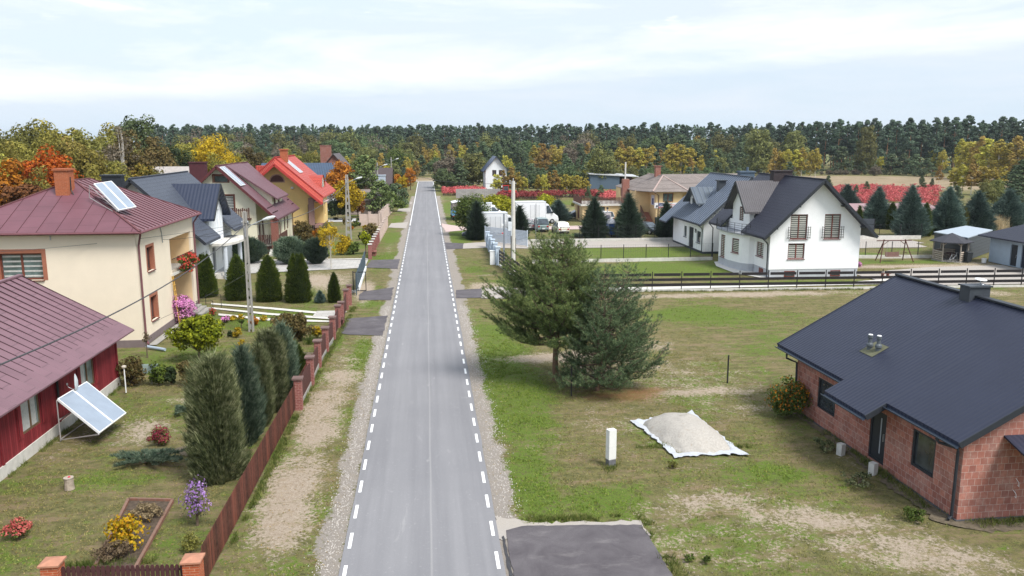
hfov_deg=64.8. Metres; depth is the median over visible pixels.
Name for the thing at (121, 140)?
autumn tree
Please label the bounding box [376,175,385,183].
silo
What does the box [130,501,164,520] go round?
dry plants
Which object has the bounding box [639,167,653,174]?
broadleaf tree
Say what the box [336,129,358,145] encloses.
broadleaf tree
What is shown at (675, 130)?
pine tree
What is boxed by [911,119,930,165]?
pine tree
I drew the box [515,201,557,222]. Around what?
box van
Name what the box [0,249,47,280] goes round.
window
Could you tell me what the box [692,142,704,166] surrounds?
young pine
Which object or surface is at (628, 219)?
spruce
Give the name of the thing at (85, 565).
iris clump
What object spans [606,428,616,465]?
service post
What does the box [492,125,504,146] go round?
pine tree
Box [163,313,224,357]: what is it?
shrub
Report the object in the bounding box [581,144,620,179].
broadleaf tree
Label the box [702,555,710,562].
weeds
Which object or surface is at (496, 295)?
driveway
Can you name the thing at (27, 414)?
window
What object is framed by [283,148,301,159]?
autumn tree
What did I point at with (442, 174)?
broadleaf tree
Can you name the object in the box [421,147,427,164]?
birch
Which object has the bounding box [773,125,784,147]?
pine tree
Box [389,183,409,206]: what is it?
pine tree
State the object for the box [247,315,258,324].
red shrub
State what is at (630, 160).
birch
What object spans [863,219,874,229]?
privacy screen
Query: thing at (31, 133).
autumn tree
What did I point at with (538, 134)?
pine tree
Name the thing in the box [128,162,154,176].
autumn tree
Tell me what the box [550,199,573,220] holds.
spruce
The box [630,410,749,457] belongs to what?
sand heap
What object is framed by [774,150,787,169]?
birch
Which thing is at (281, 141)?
broadleaf tree
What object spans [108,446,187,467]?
creeping juniper
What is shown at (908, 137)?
pine tree
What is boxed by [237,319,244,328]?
topiary ball
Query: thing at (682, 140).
young pine
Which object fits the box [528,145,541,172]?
birch
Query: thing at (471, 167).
broadleaf tree
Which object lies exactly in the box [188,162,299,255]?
gabled house
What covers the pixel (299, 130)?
pine forest
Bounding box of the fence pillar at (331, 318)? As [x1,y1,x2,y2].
[328,315,336,339]
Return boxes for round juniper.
[232,234,269,263]
[270,235,306,263]
[298,235,329,263]
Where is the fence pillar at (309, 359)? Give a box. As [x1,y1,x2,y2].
[304,355,314,386]
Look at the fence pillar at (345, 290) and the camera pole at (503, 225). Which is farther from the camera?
the camera pole at (503, 225)
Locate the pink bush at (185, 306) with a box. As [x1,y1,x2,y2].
[172,294,197,322]
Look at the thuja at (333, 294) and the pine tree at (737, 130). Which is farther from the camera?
the pine tree at (737, 130)
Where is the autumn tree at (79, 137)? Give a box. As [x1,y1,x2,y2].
[71,127,112,149]
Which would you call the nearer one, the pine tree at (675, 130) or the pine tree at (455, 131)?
the pine tree at (675, 130)
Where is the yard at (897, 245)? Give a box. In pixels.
[859,243,925,247]
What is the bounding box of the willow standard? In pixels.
[359,230,371,253]
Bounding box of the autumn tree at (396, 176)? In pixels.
[393,174,401,183]
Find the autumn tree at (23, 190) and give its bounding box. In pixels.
[0,182,42,205]
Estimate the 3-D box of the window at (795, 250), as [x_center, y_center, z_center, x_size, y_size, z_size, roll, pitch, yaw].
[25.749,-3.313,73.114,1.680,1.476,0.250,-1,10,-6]
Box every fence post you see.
[367,243,371,258]
[727,355,728,382]
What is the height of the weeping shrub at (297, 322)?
1.908 m
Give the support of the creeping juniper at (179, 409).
on the ground at (850, 539)
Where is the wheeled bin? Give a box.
[963,251,972,261]
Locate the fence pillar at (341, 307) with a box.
[337,301,344,322]
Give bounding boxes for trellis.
[171,276,180,324]
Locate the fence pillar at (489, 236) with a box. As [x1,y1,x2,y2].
[488,235,492,251]
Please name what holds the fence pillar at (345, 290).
on the ground at (850, 539)
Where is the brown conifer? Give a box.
[362,222,376,240]
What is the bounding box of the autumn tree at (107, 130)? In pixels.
[85,122,117,141]
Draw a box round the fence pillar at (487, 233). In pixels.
[485,231,489,246]
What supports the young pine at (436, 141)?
on the ground at (850, 539)
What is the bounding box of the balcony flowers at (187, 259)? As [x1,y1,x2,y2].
[176,251,199,271]
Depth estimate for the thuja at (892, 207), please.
113.04 m
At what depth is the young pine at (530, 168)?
243.03 m
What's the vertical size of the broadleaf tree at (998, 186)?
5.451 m
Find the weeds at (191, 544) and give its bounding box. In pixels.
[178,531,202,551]
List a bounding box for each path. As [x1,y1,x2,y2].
[150,316,190,344]
[211,303,315,312]
[212,307,327,318]
[218,313,328,321]
[312,310,345,316]
[328,218,355,221]
[463,239,921,248]
[611,279,887,289]
[715,261,765,276]
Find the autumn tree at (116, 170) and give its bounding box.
[107,161,129,180]
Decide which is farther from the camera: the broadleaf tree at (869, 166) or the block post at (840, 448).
the broadleaf tree at (869, 166)
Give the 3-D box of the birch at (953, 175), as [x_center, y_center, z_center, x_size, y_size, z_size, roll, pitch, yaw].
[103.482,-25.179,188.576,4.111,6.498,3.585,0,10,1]
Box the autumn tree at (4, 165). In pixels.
[0,153,9,176]
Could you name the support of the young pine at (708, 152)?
on the ground at (850, 539)
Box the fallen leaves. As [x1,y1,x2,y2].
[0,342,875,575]
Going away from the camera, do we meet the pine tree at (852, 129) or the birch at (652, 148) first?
the birch at (652, 148)
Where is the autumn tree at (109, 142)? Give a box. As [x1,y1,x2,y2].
[86,132,142,156]
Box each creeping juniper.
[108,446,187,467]
[174,403,187,414]
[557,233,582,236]
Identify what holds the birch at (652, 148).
on the ground at (850, 539)
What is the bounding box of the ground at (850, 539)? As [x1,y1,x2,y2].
[0,145,1023,575]
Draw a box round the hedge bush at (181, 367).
[176,360,193,385]
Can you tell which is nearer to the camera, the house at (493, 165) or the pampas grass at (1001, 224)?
the pampas grass at (1001, 224)
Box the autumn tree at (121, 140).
[107,125,139,177]
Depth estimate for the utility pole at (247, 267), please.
51.83 m
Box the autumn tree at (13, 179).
[0,157,23,204]
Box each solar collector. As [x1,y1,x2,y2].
[56,381,125,440]
[89,181,135,211]
[219,166,245,185]
[288,160,302,172]
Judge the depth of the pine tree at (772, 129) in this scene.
373.90 m
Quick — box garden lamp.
[121,365,126,392]
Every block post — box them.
[836,442,845,455]
[868,461,878,475]
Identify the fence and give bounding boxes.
[61,564,182,575]
[200,354,311,575]
[302,363,311,402]
[313,346,318,376]
[320,333,326,360]
[328,322,333,346]
[343,294,346,314]
[355,252,366,294]
[359,212,379,225]
[377,216,387,239]
[379,203,391,222]
[499,249,526,278]
[522,225,672,241]
[532,243,712,262]
[567,268,1023,291]
[859,241,949,258]
[860,224,921,238]
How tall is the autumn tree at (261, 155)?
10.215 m
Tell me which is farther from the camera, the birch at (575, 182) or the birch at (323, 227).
the birch at (575, 182)
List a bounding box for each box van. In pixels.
[468,202,499,210]
[481,211,510,233]
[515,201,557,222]
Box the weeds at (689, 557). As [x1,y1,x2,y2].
[684,553,695,560]
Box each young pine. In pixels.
[375,148,386,159]
[381,158,389,166]
[398,159,405,175]
[417,155,429,175]
[431,139,441,156]
[449,137,459,156]
[450,158,471,186]
[467,142,478,154]
[478,142,491,159]
[490,142,505,161]
[493,144,504,161]
[500,139,508,155]
[505,135,513,148]
[507,144,521,171]
[509,142,525,171]
[515,162,521,171]
[520,168,527,174]
[521,153,533,175]
[526,173,534,187]
[527,163,535,174]
[536,168,548,186]
[549,139,565,168]
[550,166,558,187]
[561,153,568,168]
[561,158,574,169]
[574,159,581,170]
[575,143,583,151]
[575,146,586,169]
[580,153,593,168]
[585,186,591,197]
[596,185,604,198]
[605,141,622,169]
[637,168,644,177]
[651,152,664,169]
[656,132,671,166]
[675,134,686,146]
[678,140,696,172]
[684,167,693,173]
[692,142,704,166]
[699,143,717,171]
[705,158,714,169]
[712,162,723,172]
[725,153,734,172]
[730,148,740,170]
[735,142,747,169]
[736,135,749,163]
[739,151,750,169]
[755,155,768,173]
[784,162,796,175]
[815,159,824,173]
[827,146,855,173]
[856,161,866,174]
[862,181,870,189]
[881,154,902,174]
[890,153,912,174]
[902,154,925,175]
[913,158,936,176]
[916,175,926,187]
[930,151,951,172]
[954,185,964,205]
[1002,164,1023,192]
[1006,159,1023,202]
[1015,189,1023,202]
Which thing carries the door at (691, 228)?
in the gabled house at (695, 210)
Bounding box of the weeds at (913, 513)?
[902,505,926,522]
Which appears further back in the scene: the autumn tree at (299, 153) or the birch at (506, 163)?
the birch at (506, 163)
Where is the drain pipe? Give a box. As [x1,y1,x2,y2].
[147,345,165,350]
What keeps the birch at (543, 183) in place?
on the ground at (850, 539)
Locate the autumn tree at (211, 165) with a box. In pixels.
[206,152,228,171]
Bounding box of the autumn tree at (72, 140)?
[60,136,86,151]
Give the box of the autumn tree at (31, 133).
[10,118,64,153]
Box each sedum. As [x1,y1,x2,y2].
[0,517,32,537]
[146,424,170,444]
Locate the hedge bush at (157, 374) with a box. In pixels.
[147,360,165,384]
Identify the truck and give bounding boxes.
[450,200,459,219]
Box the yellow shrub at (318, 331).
[311,325,321,336]
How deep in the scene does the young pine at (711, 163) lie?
271.29 m
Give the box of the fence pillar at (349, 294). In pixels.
[346,284,351,304]
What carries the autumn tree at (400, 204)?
on the ground at (850, 539)
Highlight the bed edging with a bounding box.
[94,497,173,571]
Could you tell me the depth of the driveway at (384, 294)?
65.07 m
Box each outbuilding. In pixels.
[341,189,382,214]
[359,168,393,189]
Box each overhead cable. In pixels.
[0,223,245,364]
[2,224,238,251]
[248,183,346,224]
[387,162,508,183]
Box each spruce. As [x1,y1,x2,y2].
[314,290,326,302]
[463,199,488,239]
[505,203,532,239]
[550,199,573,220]
[578,195,612,238]
[609,190,649,237]
[652,200,673,237]
[839,183,864,202]
[861,186,890,228]
[890,184,934,236]
[930,186,969,233]
[961,188,998,230]
[990,188,1023,227]
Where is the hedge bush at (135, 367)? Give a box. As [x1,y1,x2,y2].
[115,355,146,385]
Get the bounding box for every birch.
[314,221,334,259]
[317,219,350,268]
[375,153,385,167]
[401,157,411,174]
[412,160,420,180]
[412,161,419,181]
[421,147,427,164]
[423,150,429,164]
[428,149,434,173]
[432,144,440,156]
[447,146,454,158]
[455,145,467,157]
[458,147,465,158]
[489,174,502,189]
[500,170,506,188]
[501,155,509,167]
[504,167,516,188]
[511,172,523,192]
[521,176,528,190]
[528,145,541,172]
[532,175,541,190]
[533,143,551,169]
[539,174,550,191]
[547,172,553,189]
[548,148,562,171]
[549,145,556,157]
[549,170,560,189]
[560,174,571,195]
[566,176,574,190]
[570,174,580,194]
[577,177,583,189]
[582,142,590,155]
[582,158,599,177]
[582,177,591,190]
[612,147,627,170]
[617,141,628,169]
[618,146,639,172]
[632,147,646,174]
[638,148,655,167]
[648,145,656,154]
[657,150,663,163]
[661,149,673,165]
[665,161,671,172]
[666,144,680,173]
[672,144,691,173]
[684,147,696,172]
[688,157,694,171]
[695,155,705,170]
[769,148,780,169]
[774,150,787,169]
[781,149,794,169]
[790,149,803,171]
[796,147,809,175]
[806,150,818,176]
[810,148,822,177]
[876,156,884,168]
[927,149,937,170]
[934,150,950,171]
[934,166,944,184]
[947,167,964,188]
[952,138,971,170]
[956,141,978,175]
[957,164,971,192]
[966,163,981,194]
[967,136,985,169]
[973,138,996,167]
[973,166,990,186]
[980,167,1000,189]
[987,139,1008,170]
[992,166,1008,184]
[995,143,1016,171]
[1008,135,1023,170]
[1012,146,1023,164]
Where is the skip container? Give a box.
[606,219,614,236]
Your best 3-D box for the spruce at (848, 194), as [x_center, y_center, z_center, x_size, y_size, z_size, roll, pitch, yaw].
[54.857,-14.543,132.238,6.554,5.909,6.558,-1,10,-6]
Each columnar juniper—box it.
[178,345,253,487]
[228,338,269,446]
[248,340,277,426]
[249,322,292,412]
[271,319,301,389]
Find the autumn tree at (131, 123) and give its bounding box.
[105,114,178,163]
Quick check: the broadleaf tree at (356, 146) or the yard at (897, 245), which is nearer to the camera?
the yard at (897, 245)
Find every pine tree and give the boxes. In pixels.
[150,127,157,137]
[155,125,167,146]
[164,133,173,146]
[167,129,177,144]
[178,126,191,140]
[186,126,196,138]
[200,131,207,138]
[204,125,213,136]
[207,125,218,139]
[216,127,224,141]
[222,124,230,132]
[234,127,243,138]
[246,123,257,134]
[248,131,260,147]
[257,128,269,151]
[258,133,272,156]
[260,124,271,148]
[268,123,276,141]
[275,125,282,138]
[290,126,298,146]
[299,124,307,138]
[311,129,319,140]
[328,125,337,137]
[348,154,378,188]
[358,127,366,136]
[364,124,373,134]
[364,179,399,213]
[373,126,383,141]
[383,125,392,140]
[388,133,398,151]
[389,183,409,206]
[395,129,405,142]
[397,125,407,140]
[400,167,408,185]
[405,126,415,140]
[413,124,427,145]
[419,124,431,146]
[423,125,434,148]
[430,128,442,148]
[434,125,442,143]
[439,125,449,156]
[446,128,452,146]
[449,128,462,149]
[459,130,470,147]
[461,126,470,145]
[468,126,481,145]
[476,122,481,141]
[479,125,487,138]
[479,227,612,380]
[485,127,494,140]
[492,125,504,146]
[499,124,504,141]
[503,127,513,142]
[511,127,517,142]
[512,126,525,141]
[520,124,529,140]
[525,127,538,146]
[525,128,533,143]
[534,128,546,142]
[537,125,550,149]
[544,127,559,150]
[548,262,669,390]
[551,125,561,140]
[553,124,566,145]
[562,123,574,142]
[573,127,585,142]
[587,124,597,139]
[593,258,656,363]
[595,123,605,141]
[595,128,605,142]
[603,123,610,142]
[607,126,618,140]
[614,127,620,140]
[619,126,628,141]
[627,126,638,144]
[637,122,650,144]
[641,128,648,143]
[649,122,661,138]
[670,124,681,137]
[683,126,693,139]
[692,128,703,141]
[702,122,717,144]
[725,126,738,146]
[731,128,740,140]
[739,127,747,141]
[764,122,772,139]
[768,126,775,145]
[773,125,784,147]
[780,121,793,149]
[791,125,804,140]
[795,122,808,143]
[804,124,818,154]
[806,121,823,154]
[815,122,825,155]
[815,122,836,167]
[826,119,847,163]
[827,122,837,165]
[830,123,851,154]
[837,125,853,170]
[847,121,867,153]
[847,126,855,162]
[854,119,872,151]
[869,118,878,127]
[872,121,887,164]
[877,125,897,158]
[884,119,899,169]
[887,121,907,157]
[895,117,920,157]
[898,123,921,157]
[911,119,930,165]
[914,123,930,161]
[922,123,933,167]
[924,120,946,171]
[928,117,943,171]
[932,116,955,157]
[946,117,962,169]
[946,120,964,166]
[953,115,975,163]
[969,122,987,170]
[984,120,1001,155]
[987,122,998,143]
[992,116,1016,172]
[1001,117,1019,141]
[1005,122,1021,146]
[1014,121,1023,158]
[1017,128,1023,148]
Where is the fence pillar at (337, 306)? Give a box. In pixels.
[334,304,340,327]
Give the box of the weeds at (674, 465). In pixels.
[667,460,677,467]
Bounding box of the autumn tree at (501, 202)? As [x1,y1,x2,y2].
[480,194,510,211]
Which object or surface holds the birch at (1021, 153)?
on the ground at (850, 539)
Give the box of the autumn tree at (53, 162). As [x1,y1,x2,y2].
[17,144,83,187]
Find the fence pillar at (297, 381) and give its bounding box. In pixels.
[291,376,303,410]
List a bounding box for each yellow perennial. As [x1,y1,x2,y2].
[229,315,236,320]
[237,313,244,319]
[259,315,267,320]
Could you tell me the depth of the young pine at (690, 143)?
311.58 m
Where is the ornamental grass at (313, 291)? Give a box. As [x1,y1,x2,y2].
[311,284,324,295]
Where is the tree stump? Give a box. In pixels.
[63,475,74,490]
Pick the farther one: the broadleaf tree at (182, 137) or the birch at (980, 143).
the broadleaf tree at (182, 137)
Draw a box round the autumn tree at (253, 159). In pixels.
[235,147,263,168]
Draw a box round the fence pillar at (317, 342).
[312,339,321,367]
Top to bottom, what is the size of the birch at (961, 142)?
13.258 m
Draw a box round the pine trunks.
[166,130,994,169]
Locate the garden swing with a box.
[875,239,913,262]
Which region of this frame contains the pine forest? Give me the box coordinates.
[137,119,1023,167]
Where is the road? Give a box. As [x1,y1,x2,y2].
[338,181,505,575]
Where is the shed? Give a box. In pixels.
[585,172,638,188]
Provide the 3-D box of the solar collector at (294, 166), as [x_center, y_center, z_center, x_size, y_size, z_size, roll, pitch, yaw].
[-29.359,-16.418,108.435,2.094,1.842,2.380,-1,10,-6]
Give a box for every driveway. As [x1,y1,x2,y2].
[248,259,367,272]
[341,316,387,334]
[359,287,393,299]
[367,259,399,268]
[389,222,407,227]
[397,208,410,211]
[441,223,581,231]
[445,242,463,248]
[456,289,481,297]
[481,287,525,297]
[506,524,672,575]
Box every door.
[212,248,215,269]
[689,227,693,246]
[868,412,886,464]
[1010,244,1017,265]
[1021,245,1023,267]
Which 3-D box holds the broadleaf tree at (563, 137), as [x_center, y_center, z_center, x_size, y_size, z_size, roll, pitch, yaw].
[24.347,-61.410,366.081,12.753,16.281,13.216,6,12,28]
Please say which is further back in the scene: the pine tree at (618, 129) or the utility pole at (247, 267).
the pine tree at (618, 129)
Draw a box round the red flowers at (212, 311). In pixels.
[209,307,215,314]
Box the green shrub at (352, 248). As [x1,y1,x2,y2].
[347,241,359,254]
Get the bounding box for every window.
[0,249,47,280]
[15,390,46,440]
[76,355,99,385]
[145,242,155,272]
[149,291,159,321]
[212,174,228,182]
[225,194,235,211]
[269,174,284,182]
[663,193,672,201]
[696,231,700,243]
[720,234,724,257]
[730,238,738,253]
[740,206,743,220]
[755,242,763,257]
[784,271,794,276]
[787,214,810,239]
[787,243,804,259]
[817,377,834,416]
[822,214,843,239]
[830,270,839,275]
[911,428,935,477]
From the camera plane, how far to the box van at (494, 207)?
124.61 m
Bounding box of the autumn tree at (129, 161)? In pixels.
[101,128,165,178]
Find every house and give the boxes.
[0,168,210,347]
[0,274,133,481]
[99,171,243,278]
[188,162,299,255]
[256,149,335,235]
[261,163,334,209]
[319,145,357,178]
[480,156,507,189]
[659,167,755,253]
[709,170,878,276]
[775,273,1023,520]
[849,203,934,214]
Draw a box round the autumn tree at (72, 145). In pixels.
[45,139,87,164]
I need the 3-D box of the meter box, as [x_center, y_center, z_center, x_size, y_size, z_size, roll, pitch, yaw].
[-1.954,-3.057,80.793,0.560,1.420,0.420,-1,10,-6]
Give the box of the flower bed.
[98,500,169,568]
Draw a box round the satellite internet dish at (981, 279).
[975,278,986,284]
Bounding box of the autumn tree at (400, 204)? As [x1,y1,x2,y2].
[381,194,404,208]
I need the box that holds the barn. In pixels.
[153,166,188,173]
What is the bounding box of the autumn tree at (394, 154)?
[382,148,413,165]
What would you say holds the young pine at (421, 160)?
on the ground at (850, 539)
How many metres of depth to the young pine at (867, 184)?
195.67 m
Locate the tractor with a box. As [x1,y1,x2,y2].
[501,185,516,192]
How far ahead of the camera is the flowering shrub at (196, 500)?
25.86 m
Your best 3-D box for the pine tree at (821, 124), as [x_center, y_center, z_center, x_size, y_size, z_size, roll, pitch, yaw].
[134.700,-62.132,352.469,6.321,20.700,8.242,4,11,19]
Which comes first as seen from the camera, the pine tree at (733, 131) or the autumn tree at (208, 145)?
the autumn tree at (208, 145)
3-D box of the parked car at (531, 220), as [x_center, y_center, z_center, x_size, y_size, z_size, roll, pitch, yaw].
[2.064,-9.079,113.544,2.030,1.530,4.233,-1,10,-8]
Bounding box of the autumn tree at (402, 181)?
[396,175,407,194]
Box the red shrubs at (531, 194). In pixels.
[496,188,597,199]
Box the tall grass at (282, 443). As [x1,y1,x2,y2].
[0,287,1023,575]
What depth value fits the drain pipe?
47.74 m
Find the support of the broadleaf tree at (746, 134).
on the ground at (850, 539)
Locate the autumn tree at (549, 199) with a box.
[535,192,555,204]
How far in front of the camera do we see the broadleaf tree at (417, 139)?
332.37 m
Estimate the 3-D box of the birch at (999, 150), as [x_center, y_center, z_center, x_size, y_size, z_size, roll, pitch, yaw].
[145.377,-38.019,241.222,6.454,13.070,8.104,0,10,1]
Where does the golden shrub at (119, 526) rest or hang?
on the flower bed
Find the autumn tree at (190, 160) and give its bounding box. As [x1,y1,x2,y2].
[174,145,194,164]
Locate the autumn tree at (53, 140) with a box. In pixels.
[30,118,86,152]
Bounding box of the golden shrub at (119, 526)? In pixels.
[102,511,150,550]
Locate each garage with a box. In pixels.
[934,226,992,259]
[978,190,1023,267]
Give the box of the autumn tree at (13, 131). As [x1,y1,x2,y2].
[0,122,28,140]
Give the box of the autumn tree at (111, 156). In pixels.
[95,147,126,177]
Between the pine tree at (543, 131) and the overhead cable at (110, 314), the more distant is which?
the pine tree at (543, 131)
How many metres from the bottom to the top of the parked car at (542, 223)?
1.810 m
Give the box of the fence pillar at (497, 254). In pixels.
[495,246,500,264]
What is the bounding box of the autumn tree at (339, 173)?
[325,159,358,199]
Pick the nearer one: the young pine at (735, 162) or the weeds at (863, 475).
the weeds at (863, 475)
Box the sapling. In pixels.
[142,331,151,357]
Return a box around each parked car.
[527,218,534,229]
[534,217,548,230]
[551,221,569,233]
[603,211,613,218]
[643,221,654,233]
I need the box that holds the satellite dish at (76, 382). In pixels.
[66,374,77,390]
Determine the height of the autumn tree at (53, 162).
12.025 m
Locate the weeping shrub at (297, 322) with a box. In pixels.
[269,312,315,340]
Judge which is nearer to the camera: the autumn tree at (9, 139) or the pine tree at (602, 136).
the autumn tree at (9, 139)
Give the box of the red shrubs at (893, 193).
[833,183,943,205]
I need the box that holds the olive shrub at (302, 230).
[293,220,313,240]
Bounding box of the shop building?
[572,162,736,223]
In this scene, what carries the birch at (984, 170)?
on the ground at (850, 539)
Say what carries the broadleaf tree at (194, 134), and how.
on the ground at (850, 539)
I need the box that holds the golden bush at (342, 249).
[335,234,352,253]
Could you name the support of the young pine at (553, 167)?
on the ground at (850, 539)
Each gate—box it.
[335,309,338,331]
[352,271,366,292]
[485,227,527,246]
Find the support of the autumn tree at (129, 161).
on the ground at (850, 539)
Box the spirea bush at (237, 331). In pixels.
[232,327,241,337]
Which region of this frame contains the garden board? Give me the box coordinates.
[142,364,158,383]
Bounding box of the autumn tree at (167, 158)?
[148,150,177,166]
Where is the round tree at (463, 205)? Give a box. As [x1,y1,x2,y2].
[450,192,491,231]
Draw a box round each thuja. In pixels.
[195,253,218,298]
[224,254,249,300]
[255,254,282,301]
[282,253,313,302]
[293,340,305,374]
[326,272,341,302]
[856,205,863,217]
[884,201,896,229]
[924,202,933,236]
[962,207,970,225]
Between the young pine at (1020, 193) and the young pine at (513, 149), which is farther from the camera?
the young pine at (513, 149)
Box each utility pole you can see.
[241,211,274,331]
[345,175,361,239]
[508,178,516,271]
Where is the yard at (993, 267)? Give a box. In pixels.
[857,265,1023,284]
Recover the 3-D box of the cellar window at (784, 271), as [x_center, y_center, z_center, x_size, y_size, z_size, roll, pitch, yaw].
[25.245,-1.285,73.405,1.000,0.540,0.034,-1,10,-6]
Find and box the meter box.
[490,250,494,264]
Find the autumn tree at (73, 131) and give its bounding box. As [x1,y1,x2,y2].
[41,127,98,140]
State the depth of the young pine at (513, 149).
316.67 m
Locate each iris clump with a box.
[76,557,99,569]
[90,559,120,573]
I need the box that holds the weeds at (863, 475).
[840,471,871,487]
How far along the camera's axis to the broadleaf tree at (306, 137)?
332.09 m
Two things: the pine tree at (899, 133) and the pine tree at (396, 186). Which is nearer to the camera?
the pine tree at (396, 186)
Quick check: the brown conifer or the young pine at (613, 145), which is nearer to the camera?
the brown conifer
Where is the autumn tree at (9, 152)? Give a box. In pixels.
[0,140,23,174]
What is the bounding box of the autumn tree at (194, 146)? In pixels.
[174,138,207,160]
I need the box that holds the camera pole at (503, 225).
[501,214,505,260]
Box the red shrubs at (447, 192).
[441,184,615,200]
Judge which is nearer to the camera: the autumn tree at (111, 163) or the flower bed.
the flower bed
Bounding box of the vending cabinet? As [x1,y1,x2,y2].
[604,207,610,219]
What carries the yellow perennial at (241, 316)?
on the ground at (850, 539)
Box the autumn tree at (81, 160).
[60,147,110,178]
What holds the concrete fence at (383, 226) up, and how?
on the ground at (850, 539)
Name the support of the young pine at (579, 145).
on the ground at (850, 539)
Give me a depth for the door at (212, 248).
73.47 m
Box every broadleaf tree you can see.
[171,134,190,144]
[178,127,205,143]
[216,141,237,158]
[218,132,235,143]
[228,141,249,151]
[229,131,253,148]
[234,143,254,155]
[237,132,259,148]
[252,146,270,161]
[266,129,296,155]
[270,143,280,157]
[279,144,299,154]
[294,137,314,153]
[297,134,315,148]
[303,141,320,152]
[317,128,339,144]
[317,139,355,158]
[318,140,348,155]
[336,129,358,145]
[340,139,360,154]
[350,133,369,145]
[350,154,367,169]
[355,143,378,157]
[357,133,386,147]
[358,139,377,152]
[364,135,389,152]
[364,147,378,158]
[379,132,404,153]
[388,163,401,175]
[392,140,416,153]
[397,149,415,168]
[403,142,421,160]
[406,132,429,152]
[424,157,440,175]
[431,168,457,188]
[432,149,472,186]
[456,152,486,185]
[476,131,505,152]
[522,140,538,160]
[527,172,538,188]
[555,135,573,147]
[560,165,583,179]
[561,141,582,165]
[565,140,574,158]
[572,130,595,153]
[576,129,599,145]
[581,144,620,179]
[590,142,609,151]
[616,134,636,148]
[626,165,638,178]
[638,135,660,151]
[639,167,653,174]
[661,167,673,173]
[664,137,686,150]
[692,137,706,161]
[697,167,713,173]
[705,130,735,160]
[714,148,729,165]
[714,157,729,172]
[734,130,755,155]
[739,128,775,173]
[772,139,781,153]
[773,130,809,169]
[851,125,878,169]
[851,169,857,174]
[857,159,876,172]
[867,164,881,175]
[970,179,999,205]
[989,179,1006,203]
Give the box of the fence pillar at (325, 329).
[320,326,329,351]
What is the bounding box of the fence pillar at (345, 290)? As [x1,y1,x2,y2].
[342,288,348,309]
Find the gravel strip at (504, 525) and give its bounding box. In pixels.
[495,516,650,539]
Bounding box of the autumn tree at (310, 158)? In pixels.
[301,150,320,162]
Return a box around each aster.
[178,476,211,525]
[221,315,229,321]
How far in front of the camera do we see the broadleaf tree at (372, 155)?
270.60 m
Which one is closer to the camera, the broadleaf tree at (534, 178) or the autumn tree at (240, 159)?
the autumn tree at (240, 159)
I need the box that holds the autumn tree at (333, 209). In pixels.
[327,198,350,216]
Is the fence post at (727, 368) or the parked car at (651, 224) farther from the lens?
the parked car at (651, 224)
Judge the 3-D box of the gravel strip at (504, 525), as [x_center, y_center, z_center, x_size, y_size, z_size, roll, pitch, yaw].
[1.903,7.678,25.842,4.946,0.001,1.654,0,10,0]
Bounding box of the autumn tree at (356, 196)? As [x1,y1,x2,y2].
[332,179,366,211]
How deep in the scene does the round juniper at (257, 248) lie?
80.86 m
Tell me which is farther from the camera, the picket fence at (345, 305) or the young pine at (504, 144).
the young pine at (504, 144)
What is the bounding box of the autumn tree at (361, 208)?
[351,200,364,216]
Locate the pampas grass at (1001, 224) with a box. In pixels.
[994,215,1010,229]
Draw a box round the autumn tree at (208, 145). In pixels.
[191,133,241,170]
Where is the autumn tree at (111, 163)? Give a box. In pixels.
[72,146,127,178]
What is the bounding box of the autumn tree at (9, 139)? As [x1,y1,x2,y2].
[0,129,32,156]
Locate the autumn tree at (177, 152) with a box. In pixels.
[167,144,192,165]
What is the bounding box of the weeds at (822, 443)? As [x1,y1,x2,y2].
[812,437,835,452]
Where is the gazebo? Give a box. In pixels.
[929,233,973,262]
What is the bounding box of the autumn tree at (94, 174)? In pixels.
[82,164,100,180]
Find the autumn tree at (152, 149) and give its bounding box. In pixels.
[139,136,177,165]
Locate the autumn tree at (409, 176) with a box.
[404,167,416,189]
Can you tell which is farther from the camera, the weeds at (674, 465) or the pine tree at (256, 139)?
the pine tree at (256, 139)
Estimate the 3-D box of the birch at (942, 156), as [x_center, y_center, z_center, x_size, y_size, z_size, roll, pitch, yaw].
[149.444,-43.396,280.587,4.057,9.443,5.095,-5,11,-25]
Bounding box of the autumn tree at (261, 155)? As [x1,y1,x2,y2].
[257,152,266,162]
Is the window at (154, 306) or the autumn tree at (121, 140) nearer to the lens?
the window at (154, 306)
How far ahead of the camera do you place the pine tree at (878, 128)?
324.01 m
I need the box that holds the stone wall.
[456,189,499,197]
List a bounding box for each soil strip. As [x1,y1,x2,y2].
[175,352,312,455]
[794,413,1023,532]
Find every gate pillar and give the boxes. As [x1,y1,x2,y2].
[37,556,66,575]
[179,553,204,575]
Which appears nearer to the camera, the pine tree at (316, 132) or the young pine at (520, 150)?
the young pine at (520, 150)
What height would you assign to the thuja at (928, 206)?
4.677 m
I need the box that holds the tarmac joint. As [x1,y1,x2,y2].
[502,535,512,575]
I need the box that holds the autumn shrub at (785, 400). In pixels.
[764,374,812,416]
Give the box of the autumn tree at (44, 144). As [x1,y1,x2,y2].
[19,137,54,176]
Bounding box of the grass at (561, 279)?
[208,247,832,340]
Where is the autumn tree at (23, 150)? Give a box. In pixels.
[4,141,39,161]
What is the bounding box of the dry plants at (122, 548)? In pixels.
[89,538,132,563]
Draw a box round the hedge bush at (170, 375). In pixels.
[163,366,176,384]
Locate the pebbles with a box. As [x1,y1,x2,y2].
[304,304,526,575]
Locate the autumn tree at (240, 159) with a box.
[216,151,250,164]
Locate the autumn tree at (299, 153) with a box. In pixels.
[296,150,307,160]
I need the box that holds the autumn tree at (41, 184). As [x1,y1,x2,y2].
[22,165,51,189]
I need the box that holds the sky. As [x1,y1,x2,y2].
[0,0,1023,143]
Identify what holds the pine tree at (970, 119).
on the ground at (850, 539)

